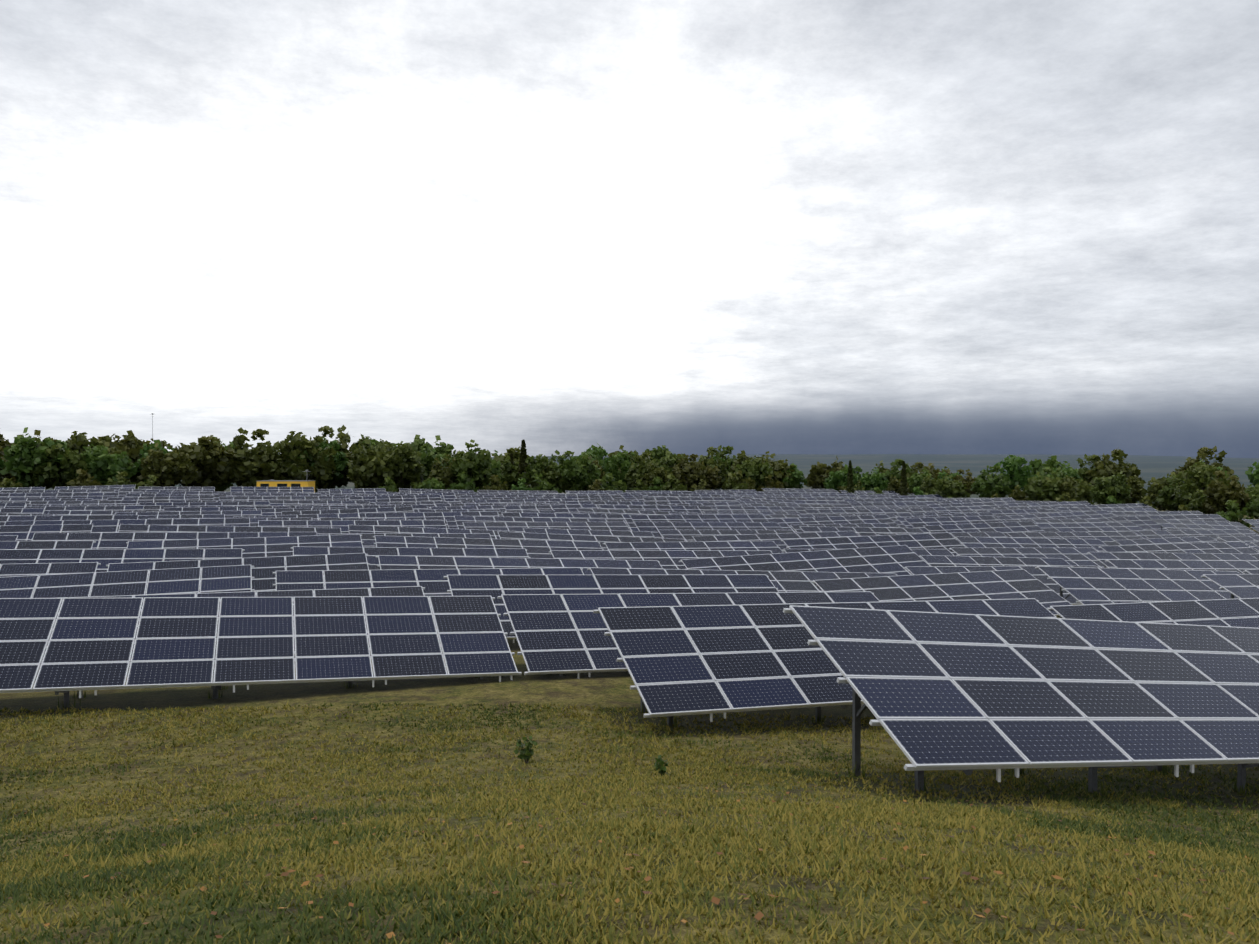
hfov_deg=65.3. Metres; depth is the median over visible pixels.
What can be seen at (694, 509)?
solar table
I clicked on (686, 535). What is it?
solar table
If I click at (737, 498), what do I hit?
solar table
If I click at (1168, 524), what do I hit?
solar table
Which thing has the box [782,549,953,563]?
solar table
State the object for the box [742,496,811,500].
solar table
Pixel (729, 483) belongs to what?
bush
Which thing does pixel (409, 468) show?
oak tree
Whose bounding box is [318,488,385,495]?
solar table
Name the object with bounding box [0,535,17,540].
solar table
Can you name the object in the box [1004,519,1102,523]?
solar table
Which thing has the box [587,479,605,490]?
bush
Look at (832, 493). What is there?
solar table
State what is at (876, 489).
bush
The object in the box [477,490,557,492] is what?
solar table
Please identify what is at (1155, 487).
oak tree
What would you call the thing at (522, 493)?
solar table
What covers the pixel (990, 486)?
oak tree
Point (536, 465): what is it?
oak tree
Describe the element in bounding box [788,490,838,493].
solar table
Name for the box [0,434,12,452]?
oak tree
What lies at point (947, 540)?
solar table
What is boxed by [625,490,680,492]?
solar table
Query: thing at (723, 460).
oak tree
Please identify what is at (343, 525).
solar table
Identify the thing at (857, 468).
oak tree
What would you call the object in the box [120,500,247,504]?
solar table
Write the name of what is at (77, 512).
solar table
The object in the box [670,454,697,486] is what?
oak tree
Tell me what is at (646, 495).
solar table
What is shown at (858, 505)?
solar table
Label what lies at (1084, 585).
solar table
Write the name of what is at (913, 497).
solar table
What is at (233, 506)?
solar table
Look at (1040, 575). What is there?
solar table
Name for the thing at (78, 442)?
oak tree
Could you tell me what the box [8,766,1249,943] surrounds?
fallen leaves
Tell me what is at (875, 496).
solar table
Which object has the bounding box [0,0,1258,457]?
sky
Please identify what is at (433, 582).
solar table
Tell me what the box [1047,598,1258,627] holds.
solar table
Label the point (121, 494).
solar table
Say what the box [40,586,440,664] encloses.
solar table
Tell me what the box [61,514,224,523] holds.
solar table
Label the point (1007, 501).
solar table
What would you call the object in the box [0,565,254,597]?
solar table
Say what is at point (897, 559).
solar table
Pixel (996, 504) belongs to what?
solar table
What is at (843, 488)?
bush
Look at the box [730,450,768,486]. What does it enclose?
oak tree
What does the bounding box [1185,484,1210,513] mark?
oak tree
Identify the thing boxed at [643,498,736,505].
solar table
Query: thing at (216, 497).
solar table
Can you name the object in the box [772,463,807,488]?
oak tree
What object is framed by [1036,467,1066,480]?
oak tree
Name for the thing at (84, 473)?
bush
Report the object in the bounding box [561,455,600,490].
oak tree
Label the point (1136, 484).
oak tree
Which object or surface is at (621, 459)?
oak tree
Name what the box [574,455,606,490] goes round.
oak tree
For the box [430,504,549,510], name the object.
solar table
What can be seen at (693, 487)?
bush
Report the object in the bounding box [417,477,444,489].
bush
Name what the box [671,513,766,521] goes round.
solar table
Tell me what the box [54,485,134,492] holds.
solar table
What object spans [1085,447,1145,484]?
oak tree
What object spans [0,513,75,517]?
solar table
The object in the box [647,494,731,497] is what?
solar table
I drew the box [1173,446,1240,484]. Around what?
oak tree
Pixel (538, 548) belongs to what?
solar table
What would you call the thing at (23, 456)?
oak tree
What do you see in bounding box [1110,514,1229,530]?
solar table
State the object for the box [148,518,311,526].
solar table
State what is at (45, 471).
oak tree
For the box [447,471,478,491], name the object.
bush
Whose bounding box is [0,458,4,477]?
oak tree
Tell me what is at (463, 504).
solar table
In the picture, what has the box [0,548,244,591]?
solar table
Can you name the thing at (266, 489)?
solar table
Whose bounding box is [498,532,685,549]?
solar table
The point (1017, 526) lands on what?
solar table
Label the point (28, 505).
solar table
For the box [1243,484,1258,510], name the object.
oak tree
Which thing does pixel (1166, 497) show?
oak tree
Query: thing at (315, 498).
solar table
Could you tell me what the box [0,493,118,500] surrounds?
solar table
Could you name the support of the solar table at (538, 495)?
on the ground at (600, 688)
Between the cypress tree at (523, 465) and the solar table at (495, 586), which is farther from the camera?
the cypress tree at (523, 465)
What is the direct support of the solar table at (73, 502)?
on the ground at (600, 688)
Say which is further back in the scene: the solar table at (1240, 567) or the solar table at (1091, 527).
the solar table at (1091, 527)
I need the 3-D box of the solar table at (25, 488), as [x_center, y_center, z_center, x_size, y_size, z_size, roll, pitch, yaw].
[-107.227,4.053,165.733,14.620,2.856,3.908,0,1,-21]
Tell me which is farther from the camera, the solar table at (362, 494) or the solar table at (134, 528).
the solar table at (362, 494)
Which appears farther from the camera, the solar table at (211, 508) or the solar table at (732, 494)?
the solar table at (732, 494)
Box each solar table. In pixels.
[0,487,44,490]
[0,489,114,492]
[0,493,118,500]
[0,498,92,503]
[0,500,115,503]
[0,503,25,507]
[0,508,44,513]
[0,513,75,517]
[0,515,138,526]
[0,524,92,544]
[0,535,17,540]
[0,541,95,561]
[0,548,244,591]
[0,562,100,595]
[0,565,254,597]
[0,596,521,707]
[4,506,143,514]
[4,518,249,541]
[22,492,110,496]
[25,504,132,506]
[30,505,177,510]
[32,532,316,561]
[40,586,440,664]
[48,510,200,514]
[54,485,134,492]
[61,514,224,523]
[106,553,370,593]
[107,496,213,503]
[115,491,212,496]
[115,510,261,517]
[118,489,237,494]
[118,524,340,539]
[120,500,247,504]
[125,493,226,499]
[126,534,363,566]
[138,487,214,490]
[139,501,269,508]
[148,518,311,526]
[164,506,289,510]
[200,505,294,510]
[218,493,321,496]
[219,496,345,504]
[230,487,313,492]
[233,513,358,520]
[237,508,346,515]
[252,492,325,495]
[254,500,369,505]
[258,520,447,532]
[273,567,583,620]
[281,506,413,520]
[286,504,404,505]
[291,546,530,581]
[295,505,427,517]
[306,505,429,508]
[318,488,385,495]
[320,517,448,527]
[329,491,418,495]
[329,533,491,546]
[334,493,423,495]
[346,493,455,501]
[348,525,515,538]
[349,494,441,503]
[365,511,498,528]
[373,535,603,557]
[375,502,420,504]
[376,555,662,578]
[395,509,499,512]
[399,488,473,492]
[420,501,492,508]
[423,510,555,519]
[425,491,497,499]
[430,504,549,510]
[436,503,561,506]
[444,574,778,642]
[454,497,538,501]
[454,516,623,528]
[455,493,521,497]
[459,494,529,497]
[460,498,573,502]
[463,522,632,534]
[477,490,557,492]
[497,591,879,678]
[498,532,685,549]
[502,512,653,530]
[504,492,537,494]
[504,504,597,513]
[523,528,654,540]
[529,493,607,496]
[532,494,608,498]
[532,500,632,503]
[542,495,643,500]
[549,550,772,568]
[554,504,603,508]
[565,501,668,504]
[566,490,622,492]
[568,491,634,494]
[576,508,696,518]
[577,497,646,501]
[587,568,896,591]
[593,598,1056,726]
[599,505,713,512]
[603,541,782,553]
[620,491,691,497]
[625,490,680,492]
[629,514,768,529]
[634,522,782,537]
[640,491,705,492]
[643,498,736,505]
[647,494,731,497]
[654,502,741,510]
[655,497,752,501]
[658,530,794,541]
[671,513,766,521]
[679,545,929,575]
[684,501,779,505]
[692,493,735,495]
[692,531,858,552]
[695,490,754,492]
[703,510,800,518]
[707,491,785,495]
[715,506,807,513]
[737,493,799,495]
[739,499,816,503]
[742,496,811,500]
[749,503,844,509]
[762,488,833,492]
[765,497,844,500]
[767,514,900,532]
[769,514,906,527]
[781,532,965,555]
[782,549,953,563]
[783,494,856,497]
[783,605,1258,792]
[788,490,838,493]
[790,523,890,532]
[793,500,868,506]
[800,526,923,535]
[802,493,857,497]
[804,509,908,516]
[811,569,1071,616]
[817,507,922,512]
[840,490,897,497]
[843,498,915,502]
[845,497,885,498]
[849,503,929,507]
[857,494,914,495]
[858,495,912,498]
[872,501,934,504]
[878,532,1007,547]
[889,494,946,501]
[896,512,1002,527]
[897,512,972,516]
[903,566,1098,604]
[905,515,998,532]
[909,506,994,512]
[915,498,978,503]
[919,555,1070,566]
[923,521,1044,537]
[927,502,1009,509]
[936,497,1015,503]
[939,498,1015,503]
[949,548,1107,567]
[954,537,1107,551]
[975,509,1050,518]
[994,506,1072,512]
[996,510,1116,522]
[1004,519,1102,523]
[1006,501,1091,507]
[1006,531,1141,545]
[1015,501,1074,502]
[1035,566,1239,617]
[1036,522,1147,538]
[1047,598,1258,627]
[1055,507,1156,516]
[1074,503,1155,509]
[1087,552,1258,567]
[1098,541,1258,559]
[1105,559,1258,573]
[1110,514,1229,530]
[1111,511,1203,516]
[1113,536,1218,544]
[1138,529,1258,541]
[1151,519,1258,534]
[1201,574,1258,598]
[1217,536,1258,551]
[1242,519,1258,529]
[1243,569,1258,573]
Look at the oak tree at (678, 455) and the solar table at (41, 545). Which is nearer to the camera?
the solar table at (41, 545)
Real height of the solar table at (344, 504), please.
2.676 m
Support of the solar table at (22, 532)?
on the ground at (600, 688)
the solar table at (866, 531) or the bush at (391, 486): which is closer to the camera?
the solar table at (866, 531)
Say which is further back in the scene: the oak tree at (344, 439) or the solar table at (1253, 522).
the oak tree at (344, 439)
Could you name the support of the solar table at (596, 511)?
on the ground at (600, 688)
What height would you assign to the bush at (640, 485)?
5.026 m
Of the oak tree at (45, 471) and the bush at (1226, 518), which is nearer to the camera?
the bush at (1226, 518)
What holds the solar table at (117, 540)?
on the ground at (600, 688)
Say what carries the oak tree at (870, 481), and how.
on the ground at (600, 688)
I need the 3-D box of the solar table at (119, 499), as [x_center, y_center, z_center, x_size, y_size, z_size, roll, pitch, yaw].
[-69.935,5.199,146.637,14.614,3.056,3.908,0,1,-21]
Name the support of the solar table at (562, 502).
on the ground at (600, 688)
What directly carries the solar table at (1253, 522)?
on the ground at (600, 688)
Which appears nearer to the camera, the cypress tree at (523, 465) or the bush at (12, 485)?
the bush at (12, 485)
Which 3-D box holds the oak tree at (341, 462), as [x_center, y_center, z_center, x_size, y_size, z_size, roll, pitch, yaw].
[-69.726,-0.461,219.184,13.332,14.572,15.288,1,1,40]
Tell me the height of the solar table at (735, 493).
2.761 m
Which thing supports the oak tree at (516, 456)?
on the ground at (600, 688)
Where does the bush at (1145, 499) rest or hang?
on the ground at (600, 688)
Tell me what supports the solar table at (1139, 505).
on the ground at (600, 688)
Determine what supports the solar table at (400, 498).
on the ground at (600, 688)
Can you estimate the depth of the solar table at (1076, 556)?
79.30 m
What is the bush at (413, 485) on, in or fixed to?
on the ground at (600, 688)
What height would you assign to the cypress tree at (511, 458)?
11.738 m
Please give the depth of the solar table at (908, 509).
148.09 m
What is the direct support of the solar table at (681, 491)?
on the ground at (600, 688)
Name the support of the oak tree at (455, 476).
on the ground at (600, 688)
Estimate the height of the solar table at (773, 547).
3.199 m
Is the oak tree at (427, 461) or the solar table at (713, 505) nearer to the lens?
the solar table at (713, 505)
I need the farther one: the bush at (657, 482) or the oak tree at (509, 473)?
the oak tree at (509, 473)
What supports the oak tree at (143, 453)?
on the ground at (600, 688)
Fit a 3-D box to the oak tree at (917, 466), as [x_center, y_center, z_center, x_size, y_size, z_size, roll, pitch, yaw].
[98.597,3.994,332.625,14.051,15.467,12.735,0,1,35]
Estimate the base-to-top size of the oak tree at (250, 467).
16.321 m
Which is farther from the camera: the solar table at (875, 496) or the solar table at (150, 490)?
the solar table at (875, 496)
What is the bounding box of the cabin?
[257,479,314,492]
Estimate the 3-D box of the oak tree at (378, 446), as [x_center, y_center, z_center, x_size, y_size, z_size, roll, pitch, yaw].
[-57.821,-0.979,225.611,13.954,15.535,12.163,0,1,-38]
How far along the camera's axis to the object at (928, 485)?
211.32 m
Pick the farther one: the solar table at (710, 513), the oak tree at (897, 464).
the oak tree at (897, 464)
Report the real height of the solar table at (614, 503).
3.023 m
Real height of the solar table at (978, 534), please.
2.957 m
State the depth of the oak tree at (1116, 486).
165.03 m
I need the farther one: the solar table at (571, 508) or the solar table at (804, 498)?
the solar table at (804, 498)
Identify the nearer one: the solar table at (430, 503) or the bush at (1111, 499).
the solar table at (430, 503)
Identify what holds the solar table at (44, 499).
on the ground at (600, 688)
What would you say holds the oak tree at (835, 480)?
on the ground at (600, 688)
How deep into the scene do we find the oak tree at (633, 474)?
229.56 m
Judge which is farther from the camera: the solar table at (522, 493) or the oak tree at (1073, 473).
the oak tree at (1073, 473)
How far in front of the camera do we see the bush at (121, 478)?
185.13 m
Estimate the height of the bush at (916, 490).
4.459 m
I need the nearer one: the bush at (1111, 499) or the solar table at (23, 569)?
the solar table at (23, 569)
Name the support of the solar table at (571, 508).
on the ground at (600, 688)
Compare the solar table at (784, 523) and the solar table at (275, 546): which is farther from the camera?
the solar table at (784, 523)
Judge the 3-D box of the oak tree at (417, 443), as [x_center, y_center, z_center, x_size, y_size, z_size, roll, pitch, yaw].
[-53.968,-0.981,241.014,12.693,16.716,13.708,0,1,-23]
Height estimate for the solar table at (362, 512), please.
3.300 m
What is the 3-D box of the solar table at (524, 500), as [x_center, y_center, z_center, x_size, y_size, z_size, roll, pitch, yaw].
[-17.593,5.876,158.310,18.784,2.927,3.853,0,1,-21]
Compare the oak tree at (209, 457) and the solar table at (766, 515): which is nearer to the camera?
the solar table at (766, 515)
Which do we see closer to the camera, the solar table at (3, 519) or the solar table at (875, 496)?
the solar table at (3, 519)
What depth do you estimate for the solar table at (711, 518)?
111.36 m
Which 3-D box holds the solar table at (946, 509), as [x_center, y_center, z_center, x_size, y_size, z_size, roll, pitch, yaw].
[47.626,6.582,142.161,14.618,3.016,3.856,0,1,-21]
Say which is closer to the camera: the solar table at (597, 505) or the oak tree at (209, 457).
the solar table at (597, 505)
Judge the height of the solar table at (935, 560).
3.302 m
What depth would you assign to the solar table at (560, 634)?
32.24 m
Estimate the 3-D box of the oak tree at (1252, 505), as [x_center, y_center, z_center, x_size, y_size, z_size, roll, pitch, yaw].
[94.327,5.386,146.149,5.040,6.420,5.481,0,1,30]
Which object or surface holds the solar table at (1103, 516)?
on the ground at (600, 688)
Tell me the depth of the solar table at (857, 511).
137.49 m
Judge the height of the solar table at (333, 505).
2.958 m
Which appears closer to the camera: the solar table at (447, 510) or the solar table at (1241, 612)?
the solar table at (1241, 612)
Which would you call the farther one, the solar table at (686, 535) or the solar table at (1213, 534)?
the solar table at (1213, 534)
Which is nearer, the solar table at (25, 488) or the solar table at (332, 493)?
the solar table at (25, 488)
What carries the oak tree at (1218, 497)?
on the ground at (600, 688)
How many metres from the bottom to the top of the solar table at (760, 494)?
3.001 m
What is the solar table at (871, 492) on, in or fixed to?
on the ground at (600, 688)
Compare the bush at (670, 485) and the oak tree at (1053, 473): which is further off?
the bush at (670, 485)
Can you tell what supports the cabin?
on the ground at (600, 688)
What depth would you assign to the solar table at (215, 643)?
28.07 m
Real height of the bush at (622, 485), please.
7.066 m
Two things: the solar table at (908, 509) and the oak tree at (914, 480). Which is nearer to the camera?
the solar table at (908, 509)
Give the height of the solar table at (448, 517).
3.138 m
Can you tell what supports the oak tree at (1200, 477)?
on the ground at (600, 688)
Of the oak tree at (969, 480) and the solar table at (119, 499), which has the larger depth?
the oak tree at (969, 480)
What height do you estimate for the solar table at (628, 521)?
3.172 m
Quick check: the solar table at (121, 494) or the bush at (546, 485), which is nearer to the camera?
the solar table at (121, 494)
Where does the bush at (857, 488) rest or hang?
on the ground at (600, 688)
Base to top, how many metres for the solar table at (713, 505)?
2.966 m
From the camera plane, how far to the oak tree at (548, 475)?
220.37 m
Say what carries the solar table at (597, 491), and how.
on the ground at (600, 688)
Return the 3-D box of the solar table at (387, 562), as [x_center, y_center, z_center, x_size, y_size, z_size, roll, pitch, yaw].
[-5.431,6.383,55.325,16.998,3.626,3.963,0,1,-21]
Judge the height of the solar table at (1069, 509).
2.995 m
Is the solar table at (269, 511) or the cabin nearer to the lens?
the solar table at (269, 511)
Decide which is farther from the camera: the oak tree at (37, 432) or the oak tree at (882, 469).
the oak tree at (882, 469)
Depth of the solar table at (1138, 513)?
136.24 m
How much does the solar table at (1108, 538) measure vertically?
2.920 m
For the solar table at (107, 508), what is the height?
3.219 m
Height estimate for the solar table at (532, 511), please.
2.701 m
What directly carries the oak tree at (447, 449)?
on the ground at (600, 688)
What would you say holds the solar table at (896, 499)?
on the ground at (600, 688)
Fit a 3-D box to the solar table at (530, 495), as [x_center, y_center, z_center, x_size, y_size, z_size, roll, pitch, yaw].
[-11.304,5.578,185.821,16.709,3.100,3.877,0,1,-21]
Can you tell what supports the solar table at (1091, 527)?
on the ground at (600, 688)
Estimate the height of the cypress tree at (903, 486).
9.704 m
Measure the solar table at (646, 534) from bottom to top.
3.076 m
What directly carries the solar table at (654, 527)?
on the ground at (600, 688)
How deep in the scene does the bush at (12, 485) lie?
178.81 m
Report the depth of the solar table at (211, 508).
122.18 m
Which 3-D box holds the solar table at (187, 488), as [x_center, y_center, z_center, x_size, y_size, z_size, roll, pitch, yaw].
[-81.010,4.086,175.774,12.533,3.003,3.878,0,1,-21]
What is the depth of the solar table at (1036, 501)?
168.78 m
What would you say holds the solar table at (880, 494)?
on the ground at (600, 688)
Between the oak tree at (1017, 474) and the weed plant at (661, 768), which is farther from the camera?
the oak tree at (1017, 474)
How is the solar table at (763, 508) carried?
on the ground at (600, 688)
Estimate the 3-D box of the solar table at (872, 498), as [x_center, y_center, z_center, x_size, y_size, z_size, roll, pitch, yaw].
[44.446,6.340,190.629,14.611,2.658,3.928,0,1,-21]
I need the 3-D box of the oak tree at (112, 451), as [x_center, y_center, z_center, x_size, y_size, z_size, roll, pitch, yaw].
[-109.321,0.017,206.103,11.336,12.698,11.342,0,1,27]
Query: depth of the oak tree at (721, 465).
246.69 m
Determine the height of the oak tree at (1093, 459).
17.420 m
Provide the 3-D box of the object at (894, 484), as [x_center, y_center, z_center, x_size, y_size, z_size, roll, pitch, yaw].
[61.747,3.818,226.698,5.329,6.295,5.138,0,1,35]
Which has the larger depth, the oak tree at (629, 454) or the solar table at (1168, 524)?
the oak tree at (629, 454)
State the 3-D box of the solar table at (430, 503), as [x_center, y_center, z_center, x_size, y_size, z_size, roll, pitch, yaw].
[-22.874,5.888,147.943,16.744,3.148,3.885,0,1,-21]
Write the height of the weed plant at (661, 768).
0.396 m
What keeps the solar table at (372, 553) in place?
on the ground at (600, 688)
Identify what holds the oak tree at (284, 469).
on the ground at (600, 688)
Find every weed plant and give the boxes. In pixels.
[514,736,537,762]
[654,755,668,775]
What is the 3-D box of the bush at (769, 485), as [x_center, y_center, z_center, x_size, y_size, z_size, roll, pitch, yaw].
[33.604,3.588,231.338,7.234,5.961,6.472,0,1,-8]
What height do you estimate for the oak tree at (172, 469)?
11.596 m
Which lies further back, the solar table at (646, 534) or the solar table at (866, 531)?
the solar table at (866, 531)
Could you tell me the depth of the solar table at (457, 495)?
182.28 m
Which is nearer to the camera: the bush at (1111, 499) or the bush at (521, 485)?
the bush at (1111, 499)
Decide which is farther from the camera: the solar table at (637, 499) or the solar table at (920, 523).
the solar table at (637, 499)
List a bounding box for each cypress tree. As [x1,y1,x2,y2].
[509,453,514,489]
[517,439,528,487]
[846,460,854,492]
[899,461,907,495]
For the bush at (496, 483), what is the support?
on the ground at (600, 688)
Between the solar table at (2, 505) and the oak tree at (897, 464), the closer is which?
the solar table at (2, 505)
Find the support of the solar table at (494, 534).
on the ground at (600, 688)
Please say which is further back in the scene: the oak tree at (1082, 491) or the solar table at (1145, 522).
the oak tree at (1082, 491)
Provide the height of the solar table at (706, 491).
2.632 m
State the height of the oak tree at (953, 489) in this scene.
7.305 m
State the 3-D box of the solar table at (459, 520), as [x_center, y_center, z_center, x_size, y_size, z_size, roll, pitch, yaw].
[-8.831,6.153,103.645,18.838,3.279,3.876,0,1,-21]
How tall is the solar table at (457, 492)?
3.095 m
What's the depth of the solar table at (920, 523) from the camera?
114.08 m
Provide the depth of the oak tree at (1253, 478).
266.80 m
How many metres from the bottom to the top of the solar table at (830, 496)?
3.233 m
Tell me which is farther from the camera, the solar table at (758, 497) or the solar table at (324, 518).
the solar table at (758, 497)
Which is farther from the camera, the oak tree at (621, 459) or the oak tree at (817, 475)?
the oak tree at (817, 475)
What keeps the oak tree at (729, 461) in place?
on the ground at (600, 688)
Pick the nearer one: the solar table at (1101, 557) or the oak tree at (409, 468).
the solar table at (1101, 557)
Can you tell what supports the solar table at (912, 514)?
on the ground at (600, 688)
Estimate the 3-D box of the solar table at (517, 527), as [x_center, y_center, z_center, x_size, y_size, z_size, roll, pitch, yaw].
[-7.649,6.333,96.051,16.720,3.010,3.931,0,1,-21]
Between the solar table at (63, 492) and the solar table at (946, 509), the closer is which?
the solar table at (946, 509)
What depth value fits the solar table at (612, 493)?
198.05 m
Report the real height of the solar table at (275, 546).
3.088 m
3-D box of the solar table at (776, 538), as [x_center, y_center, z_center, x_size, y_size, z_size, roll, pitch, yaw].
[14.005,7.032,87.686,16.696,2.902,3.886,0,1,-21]
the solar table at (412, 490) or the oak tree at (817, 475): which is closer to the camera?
the solar table at (412, 490)
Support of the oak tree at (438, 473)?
on the ground at (600, 688)
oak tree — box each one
[0,427,74,486]
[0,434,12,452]
[0,434,22,484]
[0,446,11,481]
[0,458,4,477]
[1,430,56,489]
[27,437,86,487]
[63,431,122,453]
[80,444,136,485]
[89,434,141,487]
[96,442,135,483]
[120,430,172,482]
[134,439,180,483]
[138,443,198,487]
[173,435,233,490]
[212,437,236,491]
[223,427,279,486]
[267,431,336,492]
[286,438,349,491]
[318,425,354,488]
[346,444,396,488]
[348,434,395,487]
[361,438,378,488]
[374,443,425,491]
[391,434,426,488]
[419,435,454,457]
[419,444,453,482]
[427,457,457,489]
[449,439,492,489]
[450,458,489,488]
[478,459,501,489]
[489,446,529,484]
[500,456,529,489]
[519,454,559,487]
[528,465,562,490]
[549,450,579,492]
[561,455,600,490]
[565,443,608,487]
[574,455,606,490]
[578,447,610,487]
[605,450,637,489]
[606,445,652,484]
[624,450,657,487]
[640,462,672,488]
[645,445,676,462]
[653,451,686,484]
[670,453,707,490]
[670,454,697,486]
[695,446,732,489]
[702,461,721,489]
[713,456,731,489]
[714,445,736,489]
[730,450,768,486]
[735,457,772,490]
[760,451,798,487]
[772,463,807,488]
[804,456,844,488]
[823,464,859,490]
[842,465,861,487]
[860,467,887,490]
[876,460,900,490]
[883,459,913,490]
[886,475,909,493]
[906,462,937,493]
[907,468,935,493]
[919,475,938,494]
[926,463,953,476]
[934,474,969,497]
[937,468,961,480]
[953,469,975,495]
[970,465,1011,497]
[994,455,1037,492]
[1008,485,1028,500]
[1022,472,1063,500]
[1029,455,1076,475]
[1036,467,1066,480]
[1043,474,1077,500]
[1046,461,1082,481]
[1073,479,1094,504]
[1076,454,1109,502]
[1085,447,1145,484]
[1089,471,1131,504]
[1125,475,1145,503]
[1141,472,1182,510]
[1155,474,1191,510]
[1172,462,1235,506]
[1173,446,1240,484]
[1185,459,1238,485]
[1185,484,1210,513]
[1201,470,1250,513]
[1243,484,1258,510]
[1245,461,1258,486]
[1245,490,1258,518]
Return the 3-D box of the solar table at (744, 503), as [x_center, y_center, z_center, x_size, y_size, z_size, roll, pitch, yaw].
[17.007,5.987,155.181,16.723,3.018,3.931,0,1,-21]
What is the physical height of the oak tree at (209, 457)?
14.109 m
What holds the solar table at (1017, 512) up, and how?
on the ground at (600, 688)
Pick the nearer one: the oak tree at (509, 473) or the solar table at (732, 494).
the solar table at (732, 494)
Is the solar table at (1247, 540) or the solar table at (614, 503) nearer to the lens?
the solar table at (1247, 540)
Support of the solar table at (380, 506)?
on the ground at (600, 688)
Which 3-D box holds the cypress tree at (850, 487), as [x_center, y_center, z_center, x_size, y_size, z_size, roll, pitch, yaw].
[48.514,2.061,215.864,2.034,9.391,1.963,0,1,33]
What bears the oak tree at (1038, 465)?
on the ground at (600, 688)
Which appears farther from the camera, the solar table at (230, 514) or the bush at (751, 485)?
the bush at (751, 485)
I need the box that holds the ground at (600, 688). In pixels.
[0,454,1258,943]
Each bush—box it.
[0,478,18,487]
[0,481,21,487]
[66,474,89,486]
[69,469,101,486]
[106,471,135,485]
[135,475,159,488]
[379,476,397,491]
[410,480,430,491]
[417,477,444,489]
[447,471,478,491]
[481,475,511,489]
[511,478,532,490]
[526,473,562,492]
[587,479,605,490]
[598,473,626,491]
[632,479,647,490]
[644,477,665,490]
[661,474,686,490]
[690,479,710,490]
[722,473,747,489]
[730,470,755,489]
[757,475,783,490]
[837,486,846,492]
[854,484,864,490]
[868,487,883,493]
[908,486,923,494]
[1056,493,1076,501]
[1107,495,1121,503]
[1135,496,1155,508]
[1178,505,1189,510]
[1216,500,1254,527]
[1217,513,1230,520]
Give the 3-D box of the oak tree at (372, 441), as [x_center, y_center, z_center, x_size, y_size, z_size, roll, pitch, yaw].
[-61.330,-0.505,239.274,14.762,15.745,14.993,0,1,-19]
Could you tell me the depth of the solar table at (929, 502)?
168.23 m
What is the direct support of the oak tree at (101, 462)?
on the ground at (600, 688)
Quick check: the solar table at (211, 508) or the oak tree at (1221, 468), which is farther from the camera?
the oak tree at (1221, 468)
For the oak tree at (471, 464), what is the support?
on the ground at (600, 688)
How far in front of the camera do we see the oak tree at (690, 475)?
226.34 m
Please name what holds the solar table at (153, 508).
on the ground at (600, 688)
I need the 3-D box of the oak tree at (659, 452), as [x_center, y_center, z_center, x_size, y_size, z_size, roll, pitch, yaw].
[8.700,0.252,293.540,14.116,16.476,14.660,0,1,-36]
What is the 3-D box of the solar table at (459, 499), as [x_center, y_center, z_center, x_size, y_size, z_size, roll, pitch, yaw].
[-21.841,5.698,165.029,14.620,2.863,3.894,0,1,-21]
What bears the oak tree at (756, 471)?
on the ground at (600, 688)
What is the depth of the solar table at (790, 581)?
53.35 m
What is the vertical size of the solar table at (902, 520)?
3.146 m
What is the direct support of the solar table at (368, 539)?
on the ground at (600, 688)
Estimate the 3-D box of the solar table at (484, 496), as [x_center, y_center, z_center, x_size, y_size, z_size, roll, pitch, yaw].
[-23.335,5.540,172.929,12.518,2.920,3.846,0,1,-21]
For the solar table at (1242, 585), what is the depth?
44.00 m
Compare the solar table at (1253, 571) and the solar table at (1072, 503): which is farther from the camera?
the solar table at (1072, 503)
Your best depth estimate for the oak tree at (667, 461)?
245.69 m
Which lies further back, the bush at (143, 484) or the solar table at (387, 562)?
the bush at (143, 484)
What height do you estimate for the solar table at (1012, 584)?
3.109 m
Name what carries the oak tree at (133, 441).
on the ground at (600, 688)
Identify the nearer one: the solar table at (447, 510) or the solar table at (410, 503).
the solar table at (447, 510)
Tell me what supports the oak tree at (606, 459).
on the ground at (600, 688)
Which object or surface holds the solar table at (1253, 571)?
on the ground at (600, 688)
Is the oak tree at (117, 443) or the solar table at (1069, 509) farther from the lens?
the oak tree at (117, 443)
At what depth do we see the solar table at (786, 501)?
167.58 m
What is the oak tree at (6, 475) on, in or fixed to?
on the ground at (600, 688)
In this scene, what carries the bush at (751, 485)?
on the ground at (600, 688)
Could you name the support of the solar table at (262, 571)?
on the ground at (600, 688)
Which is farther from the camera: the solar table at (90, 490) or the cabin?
the cabin
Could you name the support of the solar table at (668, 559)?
on the ground at (600, 688)
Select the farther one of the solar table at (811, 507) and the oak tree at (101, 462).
the oak tree at (101, 462)
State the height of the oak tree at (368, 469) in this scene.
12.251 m
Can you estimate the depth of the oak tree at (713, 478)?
228.34 m
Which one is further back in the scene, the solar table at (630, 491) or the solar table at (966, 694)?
the solar table at (630, 491)

